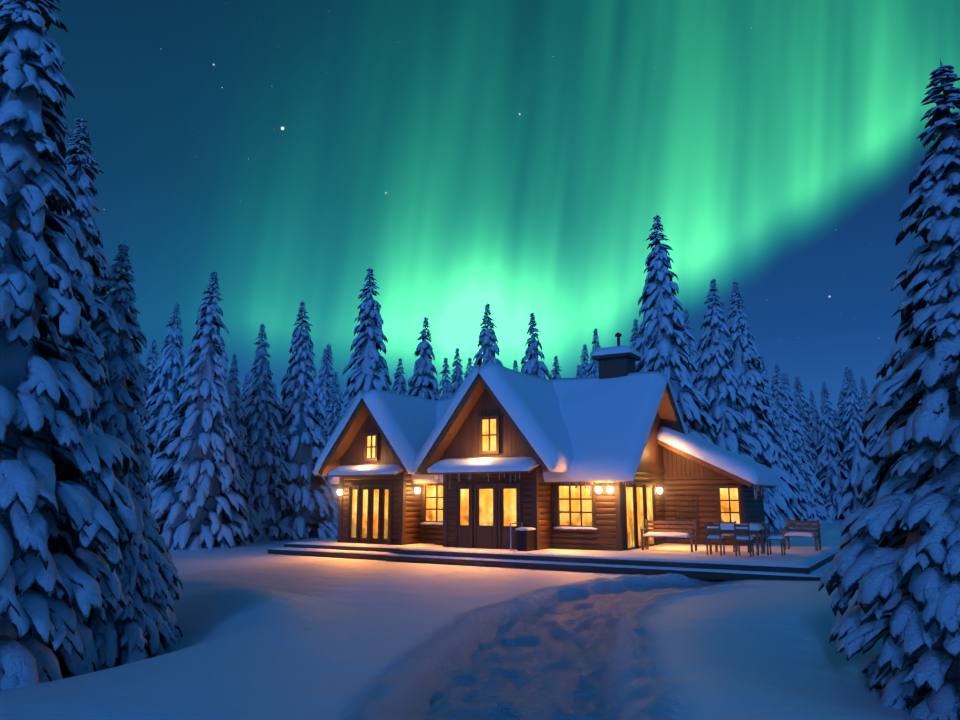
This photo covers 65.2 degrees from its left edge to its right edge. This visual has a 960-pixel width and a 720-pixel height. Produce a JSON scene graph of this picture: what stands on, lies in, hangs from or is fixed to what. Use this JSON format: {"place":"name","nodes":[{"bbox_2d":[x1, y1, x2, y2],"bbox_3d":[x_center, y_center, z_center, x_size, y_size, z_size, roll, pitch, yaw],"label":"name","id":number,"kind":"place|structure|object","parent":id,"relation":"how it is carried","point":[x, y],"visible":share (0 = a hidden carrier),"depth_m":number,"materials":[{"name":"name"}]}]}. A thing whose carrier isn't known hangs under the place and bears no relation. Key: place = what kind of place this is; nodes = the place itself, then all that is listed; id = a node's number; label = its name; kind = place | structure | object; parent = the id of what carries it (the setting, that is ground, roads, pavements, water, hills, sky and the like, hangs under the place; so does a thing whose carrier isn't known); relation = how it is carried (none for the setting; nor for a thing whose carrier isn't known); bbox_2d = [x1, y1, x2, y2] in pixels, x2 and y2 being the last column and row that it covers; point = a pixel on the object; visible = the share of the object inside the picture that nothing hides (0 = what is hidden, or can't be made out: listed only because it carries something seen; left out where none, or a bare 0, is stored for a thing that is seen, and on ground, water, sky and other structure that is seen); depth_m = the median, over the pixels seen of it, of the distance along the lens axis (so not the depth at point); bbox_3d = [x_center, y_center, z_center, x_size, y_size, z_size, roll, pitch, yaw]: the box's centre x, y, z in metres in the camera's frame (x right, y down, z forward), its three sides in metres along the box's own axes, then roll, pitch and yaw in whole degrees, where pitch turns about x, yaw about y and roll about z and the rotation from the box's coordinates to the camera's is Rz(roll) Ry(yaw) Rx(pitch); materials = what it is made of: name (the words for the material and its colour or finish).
{"place":"outdoors","nodes":[
{"label":"outdoors","id":0,"kind":"place"},
{"bbox_2d":[0,518,945,719],"bbox_3d":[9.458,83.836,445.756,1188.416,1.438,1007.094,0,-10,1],"label":"snow ground","id":1,"kind":"structure","parent":0,"point":[266,636],"depth_m":10.30,"materials":[{"name":"white snow"}]},
{"bbox_2d":[0,0,139,690],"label":"spruce","id":2,"kind":"object","parent":1,"relation":"on","point":[49,396],"visible":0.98,"depth_m":10.63,"materials":[{"name":"white plant"}]},
{"bbox_2d":[43,114,111,372],"bbox_3d":[-8.146,0.277,14.692,3.899,10.694,4.026,7,-12,-40],"label":"spruce","id":3,"kind":"object","parent":1,"relation":"on","point":[94,259],"visible":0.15,"depth_m":15.13,"materials":[{"name":"white plant"}]},
{"bbox_2d":[18,239,184,678],"bbox_3d":[-6.380,1.790,12.640,3.569,8.128,3.629,2,-12,-12],"label":"spruce","id":4,"kind":"object","parent":1,"relation":"on","point":[149,577],"visible":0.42,"depth_m":12.37,"materials":[{"name":"white plant"}]},
{"bbox_2d":[132,339,160,426],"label":"spruce","id":5,"kind":"object","parent":1,"relation":"on","point":[150,365],"visible":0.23,"depth_m":50.78,"materials":[{"name":"white plant"}]},
{"bbox_2d":[143,302,187,491],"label":"spruce","id":6,"kind":"object","parent":1,"relation":"on","point":[164,390],"visible":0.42,"depth_m":44.41,"materials":[{"name":"white plant"}]},
{"bbox_2d":[146,271,249,550],"bbox_3d":[-12.472,2.453,33.444,5.511,13.644,5.578,11,-16,-42],"label":"spruce","id":7,"kind":"object","parent":1,"relation":"on","point":[188,502],"visible":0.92,"depth_m":32.28,"materials":[{"name":"white plant"}]},
{"bbox_2d":[196,354,261,544],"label":"spruce","id":8,"kind":"object","parent":1,"relation":"on","point":[237,411],"visible":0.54,"depth_m":35.78,"materials":[{"name":"white plant"}]},
{"bbox_2d":[241,372,248,396],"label":"spruce","id":9,"kind":"object","parent":1,"relation":"on","point":[246,380],"visible":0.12,"depth_m":58.54,"materials":[{"name":"white plant"}]},
{"bbox_2d":[239,322,299,542],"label":"spruce","id":10,"kind":"object","parent":1,"relation":"on","point":[265,437],"visible":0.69,"depth_m":37.44,"materials":[{"name":"white plant"}]},
{"bbox_2d":[266,300,338,540],"bbox_3d":[-9.461,3.492,40.144,5.552,13.693,5.242,-5,-11,25],"label":"spruce","id":11,"kind":"object","parent":1,"relation":"on","point":[310,495],"visible":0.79,"depth_m":39.13,"materials":[{"name":"white plant"}]},
{"bbox_2d":[314,348,331,463],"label":"spruce","id":12,"kind":"object","parent":1,"relation":"on","point":[323,391],"visible":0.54,"depth_m":99.77,"materials":[{"name":"white plant"}]},
{"bbox_2d":[307,386,340,527],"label":"spruce","id":13,"kind":"object","parent":1,"relation":"on","point":[330,419],"visible":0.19,"depth_m":52.29,"materials":[{"name":"white plant"}]},
{"bbox_2d":[316,344,343,403],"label":"spruce","id":14,"kind":"object","parent":1,"relation":"on","point":[329,365],"visible":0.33,"depth_m":114.28,"materials":[{"name":"white plant"}]},
{"bbox_2d":[330,371,343,413],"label":"spruce","id":15,"kind":"object","parent":1,"relation":"on","point":[334,382],"visible":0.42,"depth_m":109.90,"materials":[{"name":"white plant"}]},
{"bbox_2d":[336,362,358,418],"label":"spruce","id":16,"kind":"object","parent":1,"relation":"on","point":[345,404],"visible":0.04,"depth_m":62.24,"materials":[{"name":"white plant"}]},
{"bbox_2d":[310,268,392,534],"bbox_3d":[-6.442,2.766,44.235,6.946,17.260,6.546,7,-13,-35],"label":"spruce","id":17,"kind":"object","parent":1,"relation":"on","point":[368,344],"visible":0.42,"depth_m":44.24,"materials":[{"name":"white plant"}]},
{"bbox_2d":[392,358,406,394],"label":"spruce","id":18,"kind":"object","parent":1,"relation":"on","point":[399,384],"visible":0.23,"depth_m":66.20,"materials":[{"name":"white plant"}]},
{"bbox_2d":[407,317,439,399],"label":"spruce","id":19,"kind":"object","parent":1,"relation":"on","point":[422,382],"visible":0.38,"depth_m":46.31,"materials":[{"name":"white plant"}]},
{"bbox_2d":[438,358,454,398],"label":"spruce","id":20,"kind":"object","parent":1,"relation":"on","point":[446,384],"visible":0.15,"depth_m":60.61,"materials":[{"name":"white plant"}]},
{"bbox_2d":[451,348,463,395],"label":"spruce","id":21,"kind":"object","parent":1,"relation":"on","point":[457,377],"visible":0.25,"depth_m":64.68,"materials":[{"name":"white plant"}]},
{"bbox_2d":[464,358,472,378],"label":"spruce","id":22,"kind":"object","parent":1,"relation":"on","point":[469,366],"visible":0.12,"depth_m":63.09,"materials":[{"name":"white plant"}]},
{"bbox_2d":[473,302,502,367],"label":"spruce","id":23,"kind":"object","parent":1,"relation":"on","point":[487,337],"visible":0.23,"depth_m":50.78,"materials":[{"name":"white plant"}]},
{"bbox_2d":[513,359,518,370],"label":"spruce","id":24,"kind":"object","parent":1,"relation":"on","point":[515,363],"visible":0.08,"depth_m":70.87,"materials":[{"name":"white plant"}]},
{"bbox_2d":[521,313,552,379],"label":"spruce","id":25,"kind":"object","parent":1,"relation":"on","point":[533,365],"visible":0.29,"depth_m":52.75,"materials":[{"name":"white plant"}]},
{"bbox_2d":[268,332,838,580],"bbox_3d":[3.067,3.078,28.022,18.600,8.110,11.440,-6,-12,30],"label":"cabin","id":26,"kind":"object","parent":1,"relation":"on","point":[614,467],"visible":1,"depth_m":25.16,"materials":[{"name":"brown wood"}]},
{"bbox_2d":[551,356,561,378],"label":"spruce","id":27,"kind":"object","parent":1,"relation":"on","point":[555,373],"visible":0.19,"depth_m":63.05,"materials":[{"name":"white plant"}]},
{"bbox_2d":[576,363,582,377],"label":"spruce","id":28,"kind":"object","parent":1,"relation":"on","point":[579,375],"visible":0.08,"depth_m":72.88,"materials":[{"name":"white plant"}]},
{"bbox_2d":[576,344,589,377],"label":"spruce","id":29,"kind":"object","parent":1,"relation":"on","point":[584,365],"visible":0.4,"depth_m":128.83,"materials":[{"name":"white plant"}]},
{"bbox_2d":[586,328,600,376],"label":"spruce","id":30,"kind":"object","parent":1,"relation":"on","point":[592,369],"visible":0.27,"depth_m":96.23,"materials":[{"name":"white plant"}]},
{"bbox_2d":[630,319,640,367],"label":"spruce","id":31,"kind":"object","parent":1,"relation":"on","point":[634,336],"visible":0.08,"depth_m":60.52,"materials":[{"name":"white plant"}]},
{"bbox_2d":[634,213,716,443],"bbox_3d":[10.340,1.179,42.268,7.930,19.573,7.476,1,-10,-4],"label":"spruce","id":32,"kind":"object","parent":1,"relation":"on","point":[660,341],"visible":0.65,"depth_m":41.68,"materials":[{"name":"white plant"}]},
{"bbox_2d":[678,309,700,426],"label":"spruce","id":33,"kind":"object","parent":1,"relation":"on","point":[692,372],"visible":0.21,"depth_m":56.00,"materials":[{"name":"white plant"}]},
{"bbox_2d":[689,279,780,532],"bbox_3d":[13.700,3.184,44.016,6.210,16.826,6.549,8,-13,-37],"label":"spruce","id":34,"kind":"object","parent":1,"relation":"on","point":[716,385],"visible":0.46,"depth_m":43.51,"materials":[{"name":"white plant"}]},
{"bbox_2d":[725,278,802,529],"bbox_3d":[16.286,3.081,46.659,6.452,16.909,6.300,4,-10,-23],"label":"spruce","id":35,"kind":"object","parent":1,"relation":"on","point":[744,358],"visible":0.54,"depth_m":45.67,"materials":[{"name":"white plant"}]},
{"bbox_2d":[759,354,806,524],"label":"spruce","id":36,"kind":"object","parent":1,"relation":"on","point":[781,459],"visible":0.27,"depth_m":54.70,"materials":[{"name":"white plant"}]},
{"bbox_2d":[785,374,797,421],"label":"spruce","id":37,"kind":"object","parent":1,"relation":"on","point":[786,377],"visible":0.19,"depth_m":92.27,"materials":[{"name":"white plant"}]},
{"bbox_2d":[770,364,820,524],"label":"spruce","id":38,"kind":"object","parent":1,"relation":"on","point":[806,502],"visible":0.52,"depth_m":58.47,"materials":[{"name":"white plant"}]},
{"bbox_2d":[793,376,809,442],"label":"spruce","id":39,"kind":"object","parent":1,"relation":"on","point":[798,399],"visible":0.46,"depth_m":95.97,"materials":[{"name":"white plant"}]},
{"bbox_2d":[780,373,832,522],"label":"spruce","id":40,"kind":"object","parent":1,"relation":"on","point":[814,489],"visible":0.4,"depth_m":61.96,"materials":[{"name":"white plant"}]},
{"bbox_2d":[797,403,826,510],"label":"spruce","id":41,"kind":"object","parent":1,"relation":"on","point":[808,450],"visible":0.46,"depth_m":73.73,"materials":[{"name":"white plant"}]},
{"bbox_2d":[805,390,824,488],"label":"spruce","id":42,"kind":"object","parent":1,"relation":"on","point":[814,422],"visible":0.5,"depth_m":77.11,"materials":[{"name":"white plant"}]},
{"bbox_2d":[813,381,852,519],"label":"spruce","id":43,"kind":"object","parent":1,"relation":"on","point":[833,477],"visible":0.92,"depth_m":72.34,"materials":[{"name":"white plant"}]},
{"bbox_2d":[832,409,839,438],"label":"spruce","id":44,"kind":"object","parent":1,"relation":"on","point":[835,412],"visible":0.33,"depth_m":97.26,"materials":[{"name":"white plant"}]},
{"bbox_2d":[836,390,842,424],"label":"spruce","id":45,"kind":"object","parent":1,"relation":"on","point":[839,399],"visible":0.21,"depth_m":113.89,"materials":[{"name":"white plant"}]},
{"bbox_2d":[838,395,849,470],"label":"spruce","id":46,"kind":"object","parent":1,"relation":"on","point":[841,425],"visible":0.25,"depth_m":78.95,"materials":[{"name":"white plant"}]},
{"bbox_2d":[838,365,860,425],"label":"spruce","id":47,"kind":"object","parent":1,"relation":"on","point":[845,384],"visible":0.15,"depth_m":105.53,"materials":[{"name":"white plant"}]},
{"bbox_2d":[835,369,873,519],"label":"spruce","id":48,"kind":"object","parent":1,"relation":"on","point":[855,455],"visible":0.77,"depth_m":70.54,"materials":[{"name":"white plant"}]},
{"bbox_2d":[860,375,876,456],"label":"spruce","id":49,"kind":"object","parent":1,"relation":"on","point":[864,401],"visible":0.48,"depth_m":75.41,"materials":[{"name":"white plant"}]},
{"bbox_2d":[869,428,895,468],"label":"spruce","id":50,"kind":"object","parent":1,"relation":"on","point":[876,438],"visible":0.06,"depth_m":68.91,"materials":[{"name":"white plant"}]},
{"bbox_2d":[818,59,959,719],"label":"spruce","id":51,"kind":"object","parent":1,"relation":"on","point":[909,577],"visible":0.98,"depth_m":9.12,"materials":[{"name":"white plant"}]},
{"bbox_2d":[891,445,928,476],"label":"spruce","id":52,"kind":"object","parent":1,"relation":"on","point":[902,456],"depth_m":65.16,"materials":[{"name":"white plant"}]},
{"bbox_2d":[0,0,959,423],"label":"sky","id":53,"kind":"structure","parent":0,"point":[520,158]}
]}

